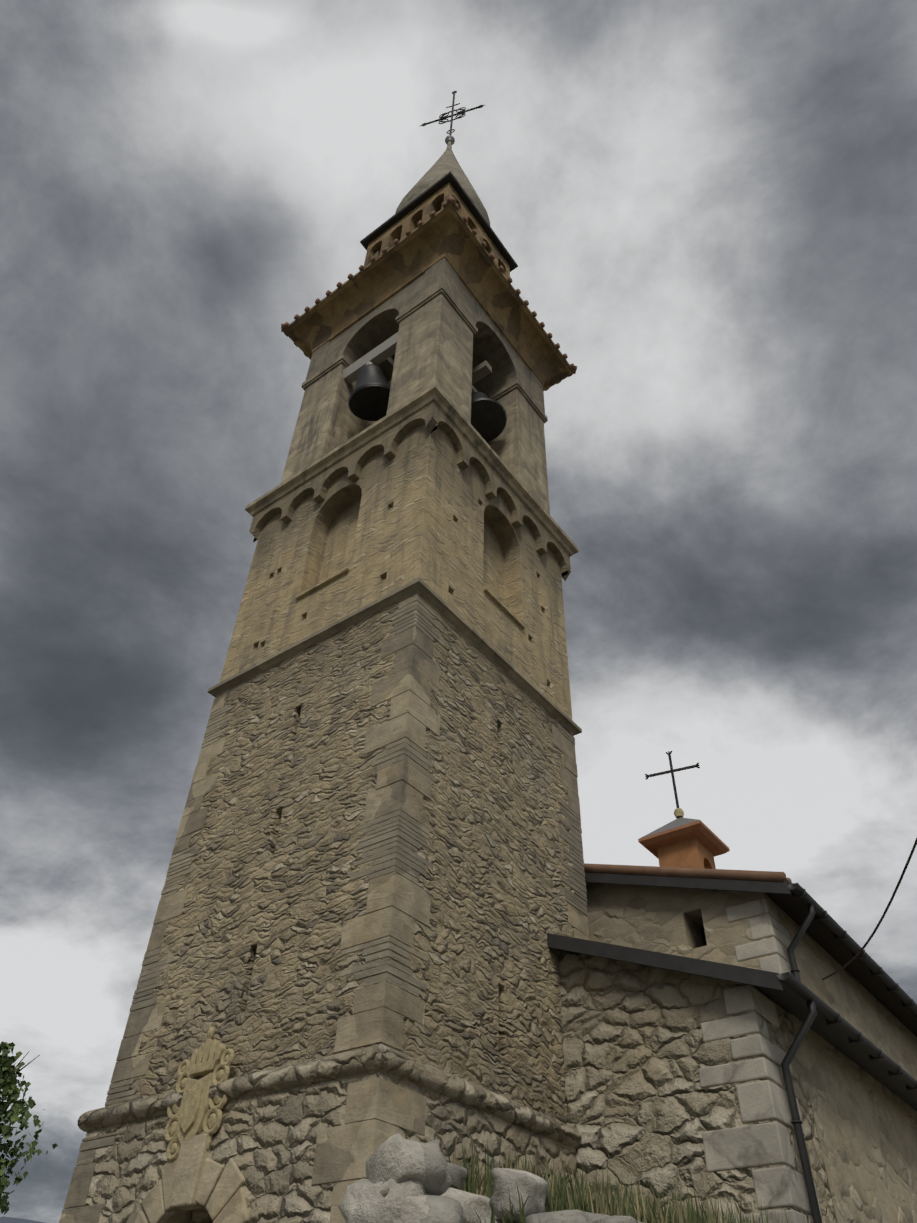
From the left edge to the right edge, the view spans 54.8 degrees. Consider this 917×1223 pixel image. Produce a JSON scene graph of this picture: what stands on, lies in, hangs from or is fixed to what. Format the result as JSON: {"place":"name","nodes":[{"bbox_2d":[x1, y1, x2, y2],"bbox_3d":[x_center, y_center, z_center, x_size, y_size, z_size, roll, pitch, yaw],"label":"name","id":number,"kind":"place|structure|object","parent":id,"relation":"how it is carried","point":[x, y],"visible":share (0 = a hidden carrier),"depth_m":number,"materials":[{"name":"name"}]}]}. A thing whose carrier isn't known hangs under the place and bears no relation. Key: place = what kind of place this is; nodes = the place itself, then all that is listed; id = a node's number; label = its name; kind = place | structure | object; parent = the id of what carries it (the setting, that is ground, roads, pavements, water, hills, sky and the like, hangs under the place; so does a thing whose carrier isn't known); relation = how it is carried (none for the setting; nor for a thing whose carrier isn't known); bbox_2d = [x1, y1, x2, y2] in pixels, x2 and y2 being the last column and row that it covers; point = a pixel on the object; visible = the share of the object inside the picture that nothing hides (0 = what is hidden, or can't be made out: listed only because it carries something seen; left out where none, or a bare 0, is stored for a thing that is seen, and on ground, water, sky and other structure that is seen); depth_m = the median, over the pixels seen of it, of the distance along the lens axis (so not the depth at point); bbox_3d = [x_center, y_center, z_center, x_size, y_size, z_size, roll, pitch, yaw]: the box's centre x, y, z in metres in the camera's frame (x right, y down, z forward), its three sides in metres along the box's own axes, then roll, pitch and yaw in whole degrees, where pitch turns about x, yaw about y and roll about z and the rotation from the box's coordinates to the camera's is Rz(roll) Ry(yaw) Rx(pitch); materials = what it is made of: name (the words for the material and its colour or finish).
{"place":"outdoors","nodes":[
{"label":"outdoors","id":0,"kind":"place"},
{"bbox_2d":[0,1216,44,1222],"bbox_3d":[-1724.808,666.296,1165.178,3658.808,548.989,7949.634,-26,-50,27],"label":"mountains","id":1,"kind":"structure","parent":0,"point":[3,1219],"depth_m":3071.35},
{"bbox_2d":[66,1070,577,1222],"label":"tower base","id":2,"kind":"object","parent":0,"point":[266,1142],"visible":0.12,"depth_m":9.01,"materials":[{"name":"beige stone"}]},
{"bbox_2d":[126,1133,248,1222],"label":"stone door arch","id":3,"kind":"structure","parent":2,"relation":"in","point":[194,1176],"depth_m":8.97,"materials":[{"name":"beige stone"}]},
{"bbox_2d":[164,1027,234,1161],"bbox_3d":[-2.851,5.352,9.593,0.984,1.621,0.160,-26,-50,27],"label":"tower coat of arms","id":4,"kind":"object","parent":2,"relation":"attached to","point":[198,1111],"visible":0.75,"depth_m":9.61},
{"bbox_2d":[77,1044,581,1148],"bbox_3d":[-1.220,6.491,10.895,4.780,0.290,4.780,-26,-50,27],"label":"string course","id":5,"kind":"object","parent":2,"relation":"on","point":[389,1060],"visible":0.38,"depth_m":9.26,"materials":[{"name":"beige stone"}]},
{"bbox_2d":[105,591,587,1123],"bbox_3d":[-1.135,4.144,13.105,4.400,6.620,4.400,-26,-50,27],"label":"tower shaft","id":6,"kind":"object","parent":5,"relation":"on","point":[275,899],"visible":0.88,"depth_m":11.44,"materials":[{"name":"beige stone"}]},
{"bbox_2d":[0,0,916,1222],"label":"sky","id":7,"kind":"structure","parent":0,"point":[708,207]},
{"bbox_2d":[558,949,836,1222],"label":"rubble stone wall","id":8,"kind":"structure","parent":0,"point":[639,1052],"depth_m":10.45,"materials":[{"name":"stone"}]},
{"bbox_2d":[547,933,916,1110],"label":"lower roof edge","id":9,"kind":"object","parent":8,"relation":"on","point":[775,989],"depth_m":11.16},
{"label":"earth bank","id":10,"kind":"structure","parent":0},
{"bbox_2d":[338,1133,642,1222],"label":"bank rocks","id":11,"kind":"object","parent":10,"relation":"on","point":[408,1181],"visible":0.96,"depth_m":7.19,"materials":[{"name":"grey stone"}]},
{"bbox_2d":[448,1133,837,1222],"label":"bank grass","id":12,"kind":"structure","parent":10,"relation":"on","point":[559,1197],"depth_m":7.98,"materials":[{"name":"green plant"}]},
{"bbox_3d":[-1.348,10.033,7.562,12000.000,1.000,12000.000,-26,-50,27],"label":"ground","id":13,"kind":"structure","parent":0,"visible":0},
{"bbox_2d":[0,1041,57,1214],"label":"tree","id":14,"kind":"object","parent":13,"relation":"on","point":[9,1088],"depth_m":27.43,"materials":[{"name":"green plant"}]},
{"bbox_2d":[59,594,589,1222],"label":"corner quoins","id":15,"kind":"object","parent":13,"relation":"on","point":[345,1152],"visible":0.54,"depth_m":10.61,"materials":[{"name":"beige stone"}]},
{"bbox_2d":[207,578,581,735],"bbox_3d":[-1.048,1.734,15.372,4.620,0.160,4.620,-26,-50,27],"label":"string course","id":16,"kind":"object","parent":15,"relation":"on","point":[429,594],"visible":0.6,"depth_m":14.04,"materials":[{"name":"stone"}]},
{"bbox_2d":[219,424,571,719],"bbox_3d":[-0.988,0.070,16.938,4.400,4.590,4.400,-26,-50,27],"label":"tower shaft","id":17,"kind":"object","parent":16,"relation":"on","point":[427,511],"visible":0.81,"depth_m":15.64,"materials":[{"name":"beige stone"}]},
{"bbox_2d":[249,401,570,580],"bbox_3d":[-0.938,-1.316,18.243,4.700,0.760,4.700,-26,-50,27],"label":"arched corbel frieze","id":18,"kind":"object","parent":17,"relation":"attached to","point":[432,416],"visible":0.48,"depth_m":16.97,"materials":[{"name":"beige stone"}]},
{"bbox_2d":[295,566,525,628],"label":"window sills","id":19,"kind":"structure","parent":17,"relation":"attached to","point":[495,599],"depth_m":15.06,"materials":[{"name":"beige stone"}]},
{"bbox_2d":[245,383,578,555],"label":"cornice","id":20,"kind":"structure","parent":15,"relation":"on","point":[435,393],"depth_m":17.16,"materials":[{"name":"stone"}]},
{"bbox_2d":[281,273,549,514],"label":"belfry wall","id":21,"kind":"structure","parent":20,"relation":"on","point":[442,347],"depth_m":19.96,"materials":[{"name":"beige stone"}]},
{"bbox_2d":[301,257,547,423],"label":"tower imposts","id":22,"kind":"object","parent":21,"relation":"attached to","point":[441,276],"visible":0.35,"depth_m":20.94,"materials":[{"name":"grey stone"}]},
{"bbox_2d":[343,332,506,441],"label":"bells","id":23,"kind":"object","parent":21,"relation":"on","point":[369,399],"visible":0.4,"depth_m":19.99,"materials":[{"name":"grey metal"}]},
{"bbox_2d":[283,203,573,390],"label":"tower cornice","id":24,"kind":"structure","parent":21,"relation":"on","point":[442,233],"depth_m":21.98,"materials":[{"name":"brown stone"}]},
{"bbox_2d":[281,196,576,390],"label":"roof tiles","id":25,"kind":"object","parent":24,"relation":"on","point":[451,200],"visible":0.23,"depth_m":22.01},
{"bbox_2d":[364,182,509,277],"bbox_3d":[-0.659,-9.044,25.515,3.120,5.550,3.120,-26,-50,27],"label":"tower attic","id":26,"kind":"object","parent":24,"relation":"on","point":[434,202],"visible":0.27,"depth_m":26.21,"materials":[{"name":"brown stone"}]},
{"bbox_2d":[360,171,517,271],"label":"cornice","id":27,"kind":"structure","parent":26,"relation":"on","point":[424,196],"depth_m":26.52,"materials":[{"name":"black metal"}]},
{"bbox_2d":[395,141,489,225],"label":"spire","id":28,"kind":"structure","parent":26,"relation":"on","point":[444,164],"depth_m":28.26,"materials":[{"name":"grey stone"}]},
{"bbox_2d":[445,135,454,144],"bbox_3d":[-0.331,-18.136,34.072,0.380,0.370,0.380,-26,-50,27],"label":"finial ball","id":29,"kind":"object","parent":28,"relation":"on","point":[450,138],"visible":0.81,"depth_m":33.95,"materials":[{"name":"grey metal"}]},
{"bbox_2d":[420,91,484,134],"bbox_3d":[-0.251,-20.331,36.137,2.840,5.820,0.075,-11,-45,13],"label":"cross","id":30,"kind":"object","parent":29,"relation":"on","point":[442,118],"visible":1,"depth_m":35.98,"materials":[{"name":"black metal"}]},
{"bbox_2d":[336,302,521,383],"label":"tower archivolts","id":31,"kind":"object","parent":21,"relation":"attached to","point":[400,307],"visible":0.33,"depth_m":21.41,"materials":[{"name":"grey stone"}]},
{"bbox_2d":[586,883,916,1222],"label":"church wall","id":32,"kind":"structure","parent":13,"relation":"on","point":[865,1124],"depth_m":12.51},
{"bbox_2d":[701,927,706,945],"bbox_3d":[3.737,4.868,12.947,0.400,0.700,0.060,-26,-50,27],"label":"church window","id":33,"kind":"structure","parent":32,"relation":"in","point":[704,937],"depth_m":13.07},
{"bbox_2d":[584,872,916,1036],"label":"upper roof edge","id":34,"kind":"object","parent":32,"relation":"on","point":[819,932],"depth_m":13.23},
{"bbox_2d":[657,837,715,868],"bbox_3d":[3.634,4.338,13.800,0.660,1.300,0.660,-26,-50,27],"label":"lantern body","id":35,"kind":"object","parent":34,"relation":"on","point":[694,852],"visible":0.38,"depth_m":13.92,"materials":[{"name":"orange paint"}]},
{"bbox_2d":[638,817,729,857],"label":"lantern roof","id":36,"kind":"structure","parent":35,"relation":"on","point":[680,829],"depth_m":14.07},
{"bbox_2d":[674,808,683,817],"bbox_3d":[3.669,3.363,14.718,0.170,0.220,0.162,-26,-50,27],"label":"finial ball","id":37,"kind":"object","parent":36,"relation":"on","point":[678,812],"visible":0.85,"depth_m":14.66,"materials":[{"name":"beige stone"}]},
{"bbox_2d":[645,751,699,807],"bbox_3d":[3.686,2.891,15.163,0.955,1.178,0.028,-17,-46,19],"label":"cross","id":38,"kind":"object","parent":37,"relation":"on","point":[671,770],"visible":0.98,"depth_m":15.24,"materials":[{"name":"black metal"}]},
{"bbox_2d":[584,863,793,883],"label":"roof tiles","id":39,"kind":"object","parent":34,"relation":"on","point":[770,876],"visible":0.02,"depth_m":12.83,"materials":[{"name":"brown tile"}]},
{"bbox_2d":[698,898,821,1222],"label":"corner quoins","id":40,"kind":"object","parent":32,"relation":"attached to","point":[762,1144],"visible":0.73,"depth_m":9.77,"materials":[{"name":"grey stone"}]},
{"bbox_2d":[776,883,916,1222],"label":"church gutters","id":41,"kind":"object","parent":32,"relation":"attached to","point":[816,912],"visible":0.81,"depth_m":11.28,"materials":[{"name":"black metal"}]},
{"bbox_2d":[822,838,916,979],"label":"overhead cable","id":42,"kind":"object","parent":32,"relation":"attached to","point":[885,911],"visible":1,"depth_m":9.24,"materials":[{"name":"black rubber"}]}
]}

